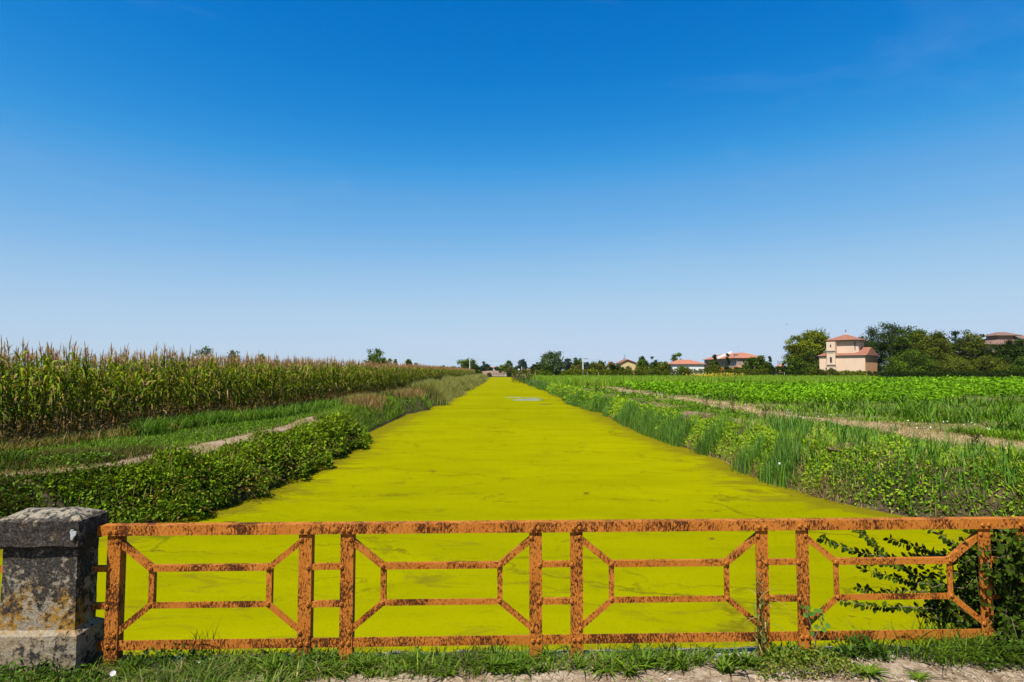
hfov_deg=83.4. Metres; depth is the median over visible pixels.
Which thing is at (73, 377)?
corn plant
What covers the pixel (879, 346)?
tree
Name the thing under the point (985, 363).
bush
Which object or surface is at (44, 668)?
weeds
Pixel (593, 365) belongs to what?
tree
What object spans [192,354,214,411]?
corn plant
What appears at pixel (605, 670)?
rosette plant
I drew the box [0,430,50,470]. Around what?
tall grass
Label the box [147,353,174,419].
corn plant
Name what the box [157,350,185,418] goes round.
corn plant
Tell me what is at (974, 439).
dock plant
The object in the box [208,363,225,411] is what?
corn plant
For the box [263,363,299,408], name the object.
corn plant
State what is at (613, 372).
hedge
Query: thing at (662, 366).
bush
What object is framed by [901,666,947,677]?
twig
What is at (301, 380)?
corn plant
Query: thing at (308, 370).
corn plant
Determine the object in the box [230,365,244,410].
corn plant
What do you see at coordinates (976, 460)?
weeds
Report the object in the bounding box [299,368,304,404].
corn plant
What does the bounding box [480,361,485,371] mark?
tree
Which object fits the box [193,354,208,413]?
corn plant
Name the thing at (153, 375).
corn plant
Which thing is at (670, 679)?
gravel
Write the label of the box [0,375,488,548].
bank
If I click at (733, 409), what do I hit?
dock plant
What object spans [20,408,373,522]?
thicket
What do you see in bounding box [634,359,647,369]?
tree
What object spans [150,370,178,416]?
corn plant
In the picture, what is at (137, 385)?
corn plant
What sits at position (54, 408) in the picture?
corn plant
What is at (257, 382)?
corn plant
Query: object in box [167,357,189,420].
corn plant
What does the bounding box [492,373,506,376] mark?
bridge
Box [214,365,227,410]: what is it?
corn plant
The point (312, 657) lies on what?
weeds
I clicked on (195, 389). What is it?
corn plant
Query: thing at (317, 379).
corn plant
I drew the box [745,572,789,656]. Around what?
grass stalk
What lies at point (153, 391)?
corn plant
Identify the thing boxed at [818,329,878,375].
house
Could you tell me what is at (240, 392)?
corn plant
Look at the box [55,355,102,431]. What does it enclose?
corn plant
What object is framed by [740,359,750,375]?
tree
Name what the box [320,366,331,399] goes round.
corn plant
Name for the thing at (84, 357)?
corn plant
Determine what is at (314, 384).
corn plant
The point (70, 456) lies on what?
weeds
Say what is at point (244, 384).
corn plant
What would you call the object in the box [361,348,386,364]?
tree
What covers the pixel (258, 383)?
corn plant
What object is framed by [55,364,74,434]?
corn plant
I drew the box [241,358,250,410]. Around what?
corn plant
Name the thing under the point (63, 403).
corn plant
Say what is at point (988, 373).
hedge
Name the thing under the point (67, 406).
corn plant
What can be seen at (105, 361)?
corn plant
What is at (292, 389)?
corn plant
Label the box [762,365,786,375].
hedge
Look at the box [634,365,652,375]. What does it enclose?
bush
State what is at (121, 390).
corn plant
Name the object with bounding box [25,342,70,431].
corn plant
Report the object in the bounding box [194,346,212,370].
tree
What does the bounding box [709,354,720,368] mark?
conifer tree
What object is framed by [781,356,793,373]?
tree
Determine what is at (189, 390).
corn plant
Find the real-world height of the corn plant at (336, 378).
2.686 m
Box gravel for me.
[515,669,1023,681]
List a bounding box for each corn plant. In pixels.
[0,340,43,442]
[0,348,52,441]
[0,350,39,438]
[1,337,25,438]
[1,339,32,445]
[1,358,33,446]
[10,349,39,441]
[11,351,54,439]
[11,355,53,439]
[17,352,62,439]
[19,348,62,441]
[21,342,75,441]
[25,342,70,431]
[34,351,62,438]
[37,335,89,437]
[38,365,86,436]
[42,362,80,438]
[43,345,89,436]
[45,348,87,438]
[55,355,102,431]
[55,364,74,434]
[59,341,85,435]
[66,356,83,435]
[66,361,106,433]
[67,350,110,431]
[70,347,103,434]
[73,348,103,427]
[80,369,121,433]
[84,359,107,430]
[88,359,123,433]
[90,360,111,430]
[97,354,134,430]
[98,351,126,434]
[99,357,143,434]
[100,347,125,429]
[100,353,141,431]
[102,343,140,427]
[105,363,126,432]
[107,351,141,429]
[111,352,138,426]
[118,351,147,426]
[126,361,145,425]
[127,350,149,426]
[129,357,170,425]
[129,368,159,419]
[131,364,158,420]
[131,365,163,419]
[135,363,171,420]
[136,353,172,424]
[137,356,166,421]
[140,341,163,419]
[146,345,180,419]
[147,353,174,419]
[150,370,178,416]
[152,346,172,419]
[153,368,180,417]
[155,345,191,421]
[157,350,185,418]
[158,361,185,419]
[161,357,180,420]
[165,344,199,415]
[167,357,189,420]
[167,361,185,415]
[169,363,192,417]
[171,359,191,409]
[175,358,204,414]
[176,357,207,416]
[177,362,197,416]
[179,358,199,415]
[183,361,208,407]
[188,362,208,417]
[191,358,216,410]
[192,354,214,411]
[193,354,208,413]
[197,365,215,410]
[199,356,219,412]
[200,357,215,409]
[202,348,217,415]
[204,368,224,411]
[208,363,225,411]
[212,352,238,411]
[212,357,233,408]
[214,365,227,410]
[215,351,233,415]
[215,357,238,409]
[220,359,237,412]
[220,361,235,412]
[223,354,240,414]
[227,363,253,410]
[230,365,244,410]
[232,354,247,411]
[232,359,249,414]
[233,363,256,408]
[233,365,248,410]
[239,357,250,410]
[240,360,259,407]
[241,356,266,406]
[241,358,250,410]
[242,358,254,409]
[246,361,259,407]
[246,364,261,408]
[247,359,259,412]
[248,356,264,407]
[250,360,270,410]
[251,362,254,407]
[252,358,267,410]
[254,368,271,410]
[255,357,268,408]
[259,356,274,408]
[263,361,284,398]
[263,362,284,407]
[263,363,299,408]
[265,356,276,408]
[265,364,276,407]
[271,354,280,408]
[271,365,292,405]
[273,367,291,407]
[280,362,297,404]
[282,360,296,407]
[282,363,297,406]
[288,364,304,405]
[288,368,303,404]
[290,357,306,402]
[290,359,301,405]
[292,360,312,407]
[292,361,305,404]
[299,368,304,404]
[302,360,313,401]
[302,361,319,401]
[305,363,322,400]
[306,359,320,400]
[306,369,320,399]
[310,363,324,400]
[311,364,321,394]
[317,363,322,398]
[318,363,328,400]
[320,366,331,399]
[321,359,330,396]
[324,357,334,397]
[325,366,339,397]
[328,360,336,398]
[329,359,344,385]
[330,363,343,399]
[334,362,340,397]
[334,363,348,395]
[337,361,354,394]
[342,359,351,393]
[347,359,357,394]
[354,363,360,389]
[359,361,367,393]
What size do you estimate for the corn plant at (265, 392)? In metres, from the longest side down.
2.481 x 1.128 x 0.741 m
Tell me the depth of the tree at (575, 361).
249.13 m
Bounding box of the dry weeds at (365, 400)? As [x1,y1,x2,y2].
[331,387,432,415]
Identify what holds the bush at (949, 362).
on the ground at (839, 415)
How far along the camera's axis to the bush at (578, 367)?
238.76 m
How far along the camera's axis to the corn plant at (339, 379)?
33.75 m
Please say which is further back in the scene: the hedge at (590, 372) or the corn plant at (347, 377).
the hedge at (590, 372)
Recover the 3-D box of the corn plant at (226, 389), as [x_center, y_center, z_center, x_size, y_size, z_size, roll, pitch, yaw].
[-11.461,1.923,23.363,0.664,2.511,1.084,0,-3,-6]
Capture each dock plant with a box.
[700,392,709,407]
[728,390,735,412]
[761,403,769,421]
[968,432,981,445]
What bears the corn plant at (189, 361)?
on the ground at (109, 428)
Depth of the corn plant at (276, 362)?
26.12 m
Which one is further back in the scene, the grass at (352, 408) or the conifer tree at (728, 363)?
the conifer tree at (728, 363)
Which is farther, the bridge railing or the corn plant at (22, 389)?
the corn plant at (22, 389)
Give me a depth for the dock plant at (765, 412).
20.55 m
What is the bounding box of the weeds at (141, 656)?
[113,643,229,675]
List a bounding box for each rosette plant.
[423,661,459,681]
[586,656,624,679]
[855,661,899,681]
[904,668,937,681]
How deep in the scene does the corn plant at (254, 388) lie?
24.98 m
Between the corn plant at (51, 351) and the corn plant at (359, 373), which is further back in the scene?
the corn plant at (359, 373)
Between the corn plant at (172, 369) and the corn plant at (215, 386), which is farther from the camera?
the corn plant at (215, 386)
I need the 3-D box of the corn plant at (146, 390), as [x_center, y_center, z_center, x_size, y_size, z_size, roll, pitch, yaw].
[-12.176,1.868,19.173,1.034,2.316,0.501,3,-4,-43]
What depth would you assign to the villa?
198.34 m
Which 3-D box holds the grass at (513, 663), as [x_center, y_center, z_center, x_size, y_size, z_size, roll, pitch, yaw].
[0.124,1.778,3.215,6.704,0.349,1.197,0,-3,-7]
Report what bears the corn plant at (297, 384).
on the ground at (109, 428)
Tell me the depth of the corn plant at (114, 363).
18.01 m
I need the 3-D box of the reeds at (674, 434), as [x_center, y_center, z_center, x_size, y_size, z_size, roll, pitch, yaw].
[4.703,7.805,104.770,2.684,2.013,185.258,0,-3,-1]
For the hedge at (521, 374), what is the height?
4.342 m
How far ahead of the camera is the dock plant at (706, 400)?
28.63 m
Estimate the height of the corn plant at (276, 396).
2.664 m
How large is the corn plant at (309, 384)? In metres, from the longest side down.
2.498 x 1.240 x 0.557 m
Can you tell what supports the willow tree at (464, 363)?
on the ground at (109, 428)
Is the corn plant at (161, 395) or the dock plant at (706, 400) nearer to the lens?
the corn plant at (161, 395)
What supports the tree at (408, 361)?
on the ground at (109, 428)
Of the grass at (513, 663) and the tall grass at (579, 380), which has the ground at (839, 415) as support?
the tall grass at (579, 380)
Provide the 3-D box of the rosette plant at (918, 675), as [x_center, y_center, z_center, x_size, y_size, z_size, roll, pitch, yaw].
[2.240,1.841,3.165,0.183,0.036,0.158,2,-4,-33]
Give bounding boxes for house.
[615,358,635,370]
[818,329,878,375]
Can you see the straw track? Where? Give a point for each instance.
(906, 433)
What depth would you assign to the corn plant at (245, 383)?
23.26 m
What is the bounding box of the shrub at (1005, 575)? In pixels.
[816,512,1023,656]
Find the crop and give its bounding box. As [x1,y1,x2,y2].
[587,375,1023,403]
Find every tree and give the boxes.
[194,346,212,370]
[226,350,242,362]
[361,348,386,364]
[406,359,412,365]
[456,358,477,368]
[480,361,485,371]
[483,364,489,370]
[502,360,512,371]
[517,358,527,371]
[530,364,537,374]
[538,350,567,374]
[563,358,572,370]
[570,357,579,369]
[575,357,584,368]
[581,362,589,374]
[586,361,604,369]
[598,360,606,369]
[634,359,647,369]
[670,352,682,360]
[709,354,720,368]
[723,353,731,374]
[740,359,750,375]
[747,355,769,375]
[768,356,775,374]
[781,333,814,371]
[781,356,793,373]
[787,347,819,374]
[795,327,829,361]
[858,321,908,370]
[882,348,940,376]
[888,325,931,363]
[901,329,957,367]
[946,329,970,359]
[954,329,989,365]
[982,342,1019,365]
[1000,336,1023,367]
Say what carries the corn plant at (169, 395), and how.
on the ground at (109, 428)
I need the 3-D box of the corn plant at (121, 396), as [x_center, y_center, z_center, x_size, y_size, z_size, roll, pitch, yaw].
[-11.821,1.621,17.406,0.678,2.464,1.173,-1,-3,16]
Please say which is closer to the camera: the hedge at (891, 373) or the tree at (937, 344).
the hedge at (891, 373)
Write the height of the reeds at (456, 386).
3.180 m
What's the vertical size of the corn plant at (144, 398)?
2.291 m
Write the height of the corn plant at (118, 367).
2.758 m
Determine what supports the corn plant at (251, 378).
on the ground at (109, 428)
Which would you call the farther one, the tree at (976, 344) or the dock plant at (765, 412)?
the tree at (976, 344)
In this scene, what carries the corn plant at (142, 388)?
on the ground at (109, 428)
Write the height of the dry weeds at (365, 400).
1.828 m
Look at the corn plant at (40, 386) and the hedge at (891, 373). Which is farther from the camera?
the hedge at (891, 373)
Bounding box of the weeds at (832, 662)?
[748,641,867,681]
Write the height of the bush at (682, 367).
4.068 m
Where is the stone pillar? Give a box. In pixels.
[0,507,108,678]
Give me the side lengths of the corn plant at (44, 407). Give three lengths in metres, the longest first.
2.567 x 1.315 x 0.590 m
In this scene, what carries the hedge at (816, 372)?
on the ground at (839, 415)
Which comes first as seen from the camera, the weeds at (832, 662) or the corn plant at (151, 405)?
the weeds at (832, 662)
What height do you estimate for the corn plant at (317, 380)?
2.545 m
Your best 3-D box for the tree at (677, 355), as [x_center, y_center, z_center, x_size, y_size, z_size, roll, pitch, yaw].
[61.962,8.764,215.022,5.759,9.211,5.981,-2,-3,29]
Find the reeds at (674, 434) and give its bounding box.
[517,378,861,504]
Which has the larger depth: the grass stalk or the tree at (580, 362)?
the tree at (580, 362)
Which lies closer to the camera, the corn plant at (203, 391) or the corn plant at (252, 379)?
the corn plant at (203, 391)
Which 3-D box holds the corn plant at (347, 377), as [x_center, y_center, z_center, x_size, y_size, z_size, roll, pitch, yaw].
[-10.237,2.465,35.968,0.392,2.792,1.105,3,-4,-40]
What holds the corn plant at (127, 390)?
on the ground at (109, 428)
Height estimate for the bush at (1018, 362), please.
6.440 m
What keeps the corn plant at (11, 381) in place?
on the ground at (109, 428)
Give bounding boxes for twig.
[730,666,778,675]
[797,662,855,675]
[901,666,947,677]
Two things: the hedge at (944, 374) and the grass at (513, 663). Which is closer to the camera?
the grass at (513, 663)
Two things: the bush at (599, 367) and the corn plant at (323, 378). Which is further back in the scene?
the bush at (599, 367)
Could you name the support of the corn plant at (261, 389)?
on the ground at (109, 428)
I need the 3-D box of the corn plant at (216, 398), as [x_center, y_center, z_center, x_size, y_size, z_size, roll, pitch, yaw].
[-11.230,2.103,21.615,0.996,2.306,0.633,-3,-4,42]
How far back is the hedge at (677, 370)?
141.15 m
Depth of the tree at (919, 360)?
147.48 m
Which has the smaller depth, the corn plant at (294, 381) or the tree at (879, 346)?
the corn plant at (294, 381)
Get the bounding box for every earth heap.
[680,411,712,415]
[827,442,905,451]
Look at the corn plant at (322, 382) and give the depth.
31.34 m
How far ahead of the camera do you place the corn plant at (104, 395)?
17.56 m
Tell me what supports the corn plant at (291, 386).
on the ground at (109, 428)
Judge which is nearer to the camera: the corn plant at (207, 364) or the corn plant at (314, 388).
the corn plant at (207, 364)
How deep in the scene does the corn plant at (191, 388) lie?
21.21 m
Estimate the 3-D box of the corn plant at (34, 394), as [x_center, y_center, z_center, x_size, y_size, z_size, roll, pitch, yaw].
[-12.874,1.540,15.538,0.606,2.516,1.122,-2,-4,31]
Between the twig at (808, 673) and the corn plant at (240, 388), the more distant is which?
the corn plant at (240, 388)
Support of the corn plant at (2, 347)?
on the ground at (109, 428)
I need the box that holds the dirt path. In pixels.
[5,375,486,476]
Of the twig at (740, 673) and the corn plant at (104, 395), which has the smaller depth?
the twig at (740, 673)
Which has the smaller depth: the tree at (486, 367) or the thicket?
the thicket
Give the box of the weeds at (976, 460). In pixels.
[543,381,1023,532]
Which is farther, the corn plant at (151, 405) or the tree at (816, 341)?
the tree at (816, 341)
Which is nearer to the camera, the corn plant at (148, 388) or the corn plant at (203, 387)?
the corn plant at (148, 388)
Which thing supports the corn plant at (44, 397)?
on the ground at (109, 428)
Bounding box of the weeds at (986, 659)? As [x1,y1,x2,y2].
[966,633,1023,672]
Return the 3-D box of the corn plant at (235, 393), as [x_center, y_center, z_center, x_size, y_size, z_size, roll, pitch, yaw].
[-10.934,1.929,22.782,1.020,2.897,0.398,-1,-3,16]
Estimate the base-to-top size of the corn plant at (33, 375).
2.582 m
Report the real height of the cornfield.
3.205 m
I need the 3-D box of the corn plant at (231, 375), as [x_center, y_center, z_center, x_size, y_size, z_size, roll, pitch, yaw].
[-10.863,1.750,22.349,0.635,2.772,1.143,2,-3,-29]
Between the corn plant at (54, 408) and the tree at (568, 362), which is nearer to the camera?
the corn plant at (54, 408)
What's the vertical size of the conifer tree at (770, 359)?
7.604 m
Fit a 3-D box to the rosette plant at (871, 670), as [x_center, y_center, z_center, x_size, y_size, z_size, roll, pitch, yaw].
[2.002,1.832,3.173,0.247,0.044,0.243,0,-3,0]
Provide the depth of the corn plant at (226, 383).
21.78 m
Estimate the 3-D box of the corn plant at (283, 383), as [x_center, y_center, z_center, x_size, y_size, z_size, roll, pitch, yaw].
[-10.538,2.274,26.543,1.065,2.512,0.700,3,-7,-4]
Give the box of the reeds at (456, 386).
[404,373,488,405]
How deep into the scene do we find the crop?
48.73 m
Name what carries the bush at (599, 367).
on the ground at (839, 415)
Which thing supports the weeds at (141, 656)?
on the road
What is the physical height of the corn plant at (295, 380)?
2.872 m
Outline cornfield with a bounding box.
[0,337,475,444]
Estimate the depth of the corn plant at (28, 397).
14.75 m
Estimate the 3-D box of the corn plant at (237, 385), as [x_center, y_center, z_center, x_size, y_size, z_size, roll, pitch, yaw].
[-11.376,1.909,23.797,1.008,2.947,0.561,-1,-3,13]
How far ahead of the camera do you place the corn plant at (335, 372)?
33.23 m
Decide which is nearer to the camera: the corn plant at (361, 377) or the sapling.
the sapling
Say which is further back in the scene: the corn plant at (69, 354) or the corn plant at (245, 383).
the corn plant at (245, 383)
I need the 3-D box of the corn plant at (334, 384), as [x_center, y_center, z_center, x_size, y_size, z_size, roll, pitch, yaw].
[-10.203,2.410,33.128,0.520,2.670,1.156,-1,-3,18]
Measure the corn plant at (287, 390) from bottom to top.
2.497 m
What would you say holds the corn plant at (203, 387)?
on the ground at (109, 428)
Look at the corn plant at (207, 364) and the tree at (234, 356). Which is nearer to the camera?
the corn plant at (207, 364)
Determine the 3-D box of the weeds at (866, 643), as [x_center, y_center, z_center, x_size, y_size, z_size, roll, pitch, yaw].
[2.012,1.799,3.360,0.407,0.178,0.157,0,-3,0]
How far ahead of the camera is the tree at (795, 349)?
170.76 m
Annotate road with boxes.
[88,654,1023,681]
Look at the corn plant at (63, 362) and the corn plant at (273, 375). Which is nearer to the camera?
the corn plant at (63, 362)
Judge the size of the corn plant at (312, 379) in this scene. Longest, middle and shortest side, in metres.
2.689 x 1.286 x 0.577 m
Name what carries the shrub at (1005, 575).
on the road
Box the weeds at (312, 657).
[241,644,364,673]
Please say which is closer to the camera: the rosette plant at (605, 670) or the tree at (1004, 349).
the rosette plant at (605, 670)
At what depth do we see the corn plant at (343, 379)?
34.48 m
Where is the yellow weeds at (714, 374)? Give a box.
[682,372,746,377]
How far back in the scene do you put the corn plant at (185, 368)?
19.95 m
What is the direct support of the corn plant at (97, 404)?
on the ground at (109, 428)
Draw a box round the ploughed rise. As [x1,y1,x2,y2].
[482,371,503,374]
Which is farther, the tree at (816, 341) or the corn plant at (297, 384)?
the tree at (816, 341)
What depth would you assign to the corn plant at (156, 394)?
19.50 m
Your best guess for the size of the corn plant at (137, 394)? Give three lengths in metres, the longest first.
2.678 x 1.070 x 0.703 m
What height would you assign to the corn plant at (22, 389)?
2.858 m
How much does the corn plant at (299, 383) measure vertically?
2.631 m
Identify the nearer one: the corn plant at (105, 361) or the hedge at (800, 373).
the corn plant at (105, 361)
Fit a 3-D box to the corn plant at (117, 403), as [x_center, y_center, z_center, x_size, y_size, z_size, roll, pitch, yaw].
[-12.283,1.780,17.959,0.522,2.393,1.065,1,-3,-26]
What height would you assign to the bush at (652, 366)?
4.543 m
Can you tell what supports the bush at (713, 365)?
on the ground at (839, 415)
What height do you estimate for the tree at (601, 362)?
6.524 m
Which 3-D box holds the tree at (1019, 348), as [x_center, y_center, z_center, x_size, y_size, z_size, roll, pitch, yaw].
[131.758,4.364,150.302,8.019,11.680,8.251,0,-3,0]
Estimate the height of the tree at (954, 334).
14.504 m
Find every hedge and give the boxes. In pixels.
[511,368,534,382]
[534,368,572,375]
[572,369,610,375]
[610,369,668,375]
[665,368,707,375]
[708,368,768,375]
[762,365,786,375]
[782,370,807,376]
[805,368,837,375]
[835,369,865,375]
[867,370,915,377]
[913,370,976,376]
[976,369,1023,377]
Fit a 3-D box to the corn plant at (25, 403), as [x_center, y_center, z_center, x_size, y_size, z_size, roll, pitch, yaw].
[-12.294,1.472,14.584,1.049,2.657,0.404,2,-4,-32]
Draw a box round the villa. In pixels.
[974,332,1023,356]
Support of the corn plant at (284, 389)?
on the ground at (109, 428)
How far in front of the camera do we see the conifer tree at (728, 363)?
194.87 m
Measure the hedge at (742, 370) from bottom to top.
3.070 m
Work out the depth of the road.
3.19 m
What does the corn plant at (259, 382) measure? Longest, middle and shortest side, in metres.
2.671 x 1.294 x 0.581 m
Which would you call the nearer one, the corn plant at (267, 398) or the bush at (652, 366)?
the corn plant at (267, 398)
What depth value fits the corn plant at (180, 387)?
21.23 m
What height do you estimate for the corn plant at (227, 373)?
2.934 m
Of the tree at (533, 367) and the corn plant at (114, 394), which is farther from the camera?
the tree at (533, 367)
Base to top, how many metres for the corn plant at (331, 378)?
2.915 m
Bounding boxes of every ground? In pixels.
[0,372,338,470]
[522,376,937,449]
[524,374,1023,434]
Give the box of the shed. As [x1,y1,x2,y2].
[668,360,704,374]
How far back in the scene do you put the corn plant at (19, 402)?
14.31 m
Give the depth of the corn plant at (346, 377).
35.19 m
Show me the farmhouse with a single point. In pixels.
(738, 359)
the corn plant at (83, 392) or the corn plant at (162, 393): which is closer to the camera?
the corn plant at (83, 392)
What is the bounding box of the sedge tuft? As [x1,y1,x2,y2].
[172,619,220,662]
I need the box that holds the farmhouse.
[703,351,760,375]
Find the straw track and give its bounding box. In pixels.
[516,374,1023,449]
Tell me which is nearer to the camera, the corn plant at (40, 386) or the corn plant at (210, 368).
the corn plant at (40, 386)
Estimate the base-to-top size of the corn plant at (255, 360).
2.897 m
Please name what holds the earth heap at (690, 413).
on the ground at (656, 403)
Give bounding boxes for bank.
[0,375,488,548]
[511,375,1023,531]
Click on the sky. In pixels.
(424, 182)
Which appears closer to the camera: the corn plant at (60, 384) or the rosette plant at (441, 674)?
the rosette plant at (441, 674)
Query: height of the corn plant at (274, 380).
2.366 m
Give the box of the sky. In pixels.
[0,0,1023,371]
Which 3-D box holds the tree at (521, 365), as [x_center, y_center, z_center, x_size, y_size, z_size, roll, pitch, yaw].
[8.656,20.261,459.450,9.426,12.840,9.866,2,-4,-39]
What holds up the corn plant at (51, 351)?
on the ground at (109, 428)
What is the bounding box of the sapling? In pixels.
[800,604,830,656]
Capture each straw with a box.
[316,656,1023,681]
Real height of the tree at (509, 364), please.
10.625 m
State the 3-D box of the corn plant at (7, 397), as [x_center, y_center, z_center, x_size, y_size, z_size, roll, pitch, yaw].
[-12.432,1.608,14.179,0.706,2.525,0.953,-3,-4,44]
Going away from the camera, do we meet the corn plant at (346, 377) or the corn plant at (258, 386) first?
the corn plant at (258, 386)
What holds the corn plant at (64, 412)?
on the ground at (109, 428)
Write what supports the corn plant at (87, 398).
on the ground at (109, 428)
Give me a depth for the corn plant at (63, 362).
15.81 m
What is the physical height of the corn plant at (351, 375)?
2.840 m
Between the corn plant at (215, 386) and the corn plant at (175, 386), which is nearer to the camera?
the corn plant at (175, 386)
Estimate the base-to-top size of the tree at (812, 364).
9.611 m
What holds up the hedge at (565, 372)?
on the ground at (839, 415)
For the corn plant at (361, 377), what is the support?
on the ground at (109, 428)
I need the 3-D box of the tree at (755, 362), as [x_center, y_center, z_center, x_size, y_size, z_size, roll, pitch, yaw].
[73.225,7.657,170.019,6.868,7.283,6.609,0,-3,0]
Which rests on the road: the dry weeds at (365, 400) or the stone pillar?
the stone pillar
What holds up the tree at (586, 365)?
on the ground at (839, 415)
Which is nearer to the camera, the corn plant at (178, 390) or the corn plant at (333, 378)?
the corn plant at (178, 390)
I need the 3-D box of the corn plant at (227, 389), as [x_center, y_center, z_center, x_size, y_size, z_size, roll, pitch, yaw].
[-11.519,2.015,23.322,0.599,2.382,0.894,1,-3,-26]
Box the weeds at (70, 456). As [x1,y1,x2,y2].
[0,440,233,547]
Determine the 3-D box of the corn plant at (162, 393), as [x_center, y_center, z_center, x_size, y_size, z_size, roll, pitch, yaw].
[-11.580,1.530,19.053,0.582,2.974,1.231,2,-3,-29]
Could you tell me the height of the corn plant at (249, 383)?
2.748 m
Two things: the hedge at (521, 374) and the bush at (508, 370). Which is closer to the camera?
the hedge at (521, 374)
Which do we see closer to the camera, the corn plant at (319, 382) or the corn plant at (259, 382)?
the corn plant at (259, 382)
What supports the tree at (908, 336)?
on the ground at (839, 415)
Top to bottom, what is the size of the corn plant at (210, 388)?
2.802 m
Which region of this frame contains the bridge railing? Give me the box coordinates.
[91,516,1023,666]
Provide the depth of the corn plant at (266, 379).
25.08 m
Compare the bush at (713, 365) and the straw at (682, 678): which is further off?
the bush at (713, 365)
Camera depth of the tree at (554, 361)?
128.61 m
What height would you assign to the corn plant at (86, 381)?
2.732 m
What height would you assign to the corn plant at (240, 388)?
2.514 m
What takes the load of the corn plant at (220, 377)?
on the ground at (109, 428)
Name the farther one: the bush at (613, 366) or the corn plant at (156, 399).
the bush at (613, 366)
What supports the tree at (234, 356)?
on the ground at (109, 428)
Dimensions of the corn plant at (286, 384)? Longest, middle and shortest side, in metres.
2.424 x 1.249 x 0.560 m
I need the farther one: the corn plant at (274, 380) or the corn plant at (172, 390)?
the corn plant at (274, 380)
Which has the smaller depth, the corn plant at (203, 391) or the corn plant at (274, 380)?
the corn plant at (203, 391)
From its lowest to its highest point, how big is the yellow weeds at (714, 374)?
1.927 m
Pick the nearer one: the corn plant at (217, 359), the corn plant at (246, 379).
the corn plant at (217, 359)
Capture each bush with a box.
[472,365,482,373]
[503,367,513,374]
[539,364,553,375]
[568,364,581,374]
[594,365,605,374]
[607,362,620,374]
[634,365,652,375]
[649,364,656,373]
[654,361,671,375]
[676,365,689,374]
[707,361,720,373]
[923,353,977,376]
[971,355,1015,377]
[1006,356,1023,375]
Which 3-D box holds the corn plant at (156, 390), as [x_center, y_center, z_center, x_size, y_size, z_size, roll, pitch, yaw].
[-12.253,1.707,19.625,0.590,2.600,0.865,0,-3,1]
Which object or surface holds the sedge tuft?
on the kerb
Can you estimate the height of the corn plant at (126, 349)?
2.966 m
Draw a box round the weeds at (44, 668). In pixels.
[0,657,119,681]
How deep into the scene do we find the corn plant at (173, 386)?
19.45 m
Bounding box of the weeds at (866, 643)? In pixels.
[825,630,895,662]
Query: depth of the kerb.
3.44 m
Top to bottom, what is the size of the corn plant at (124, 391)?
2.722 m
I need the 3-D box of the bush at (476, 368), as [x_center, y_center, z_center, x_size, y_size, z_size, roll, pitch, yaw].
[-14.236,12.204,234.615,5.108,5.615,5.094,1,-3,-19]
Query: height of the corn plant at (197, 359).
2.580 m
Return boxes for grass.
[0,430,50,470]
[3,588,1023,681]
[311,387,454,441]
[529,374,875,386]
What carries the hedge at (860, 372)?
on the ground at (839, 415)
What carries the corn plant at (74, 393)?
on the ground at (109, 428)
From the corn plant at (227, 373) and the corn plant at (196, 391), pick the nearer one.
the corn plant at (196, 391)
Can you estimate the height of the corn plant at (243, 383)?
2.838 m
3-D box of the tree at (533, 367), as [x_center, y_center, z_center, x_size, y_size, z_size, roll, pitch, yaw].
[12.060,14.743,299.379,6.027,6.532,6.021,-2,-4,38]
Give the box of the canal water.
[0,377,1014,656]
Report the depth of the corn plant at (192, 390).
20.23 m
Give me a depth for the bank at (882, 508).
11.88 m
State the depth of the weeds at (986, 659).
3.28 m
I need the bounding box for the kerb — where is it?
[98,644,957,669]
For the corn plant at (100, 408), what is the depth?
17.41 m

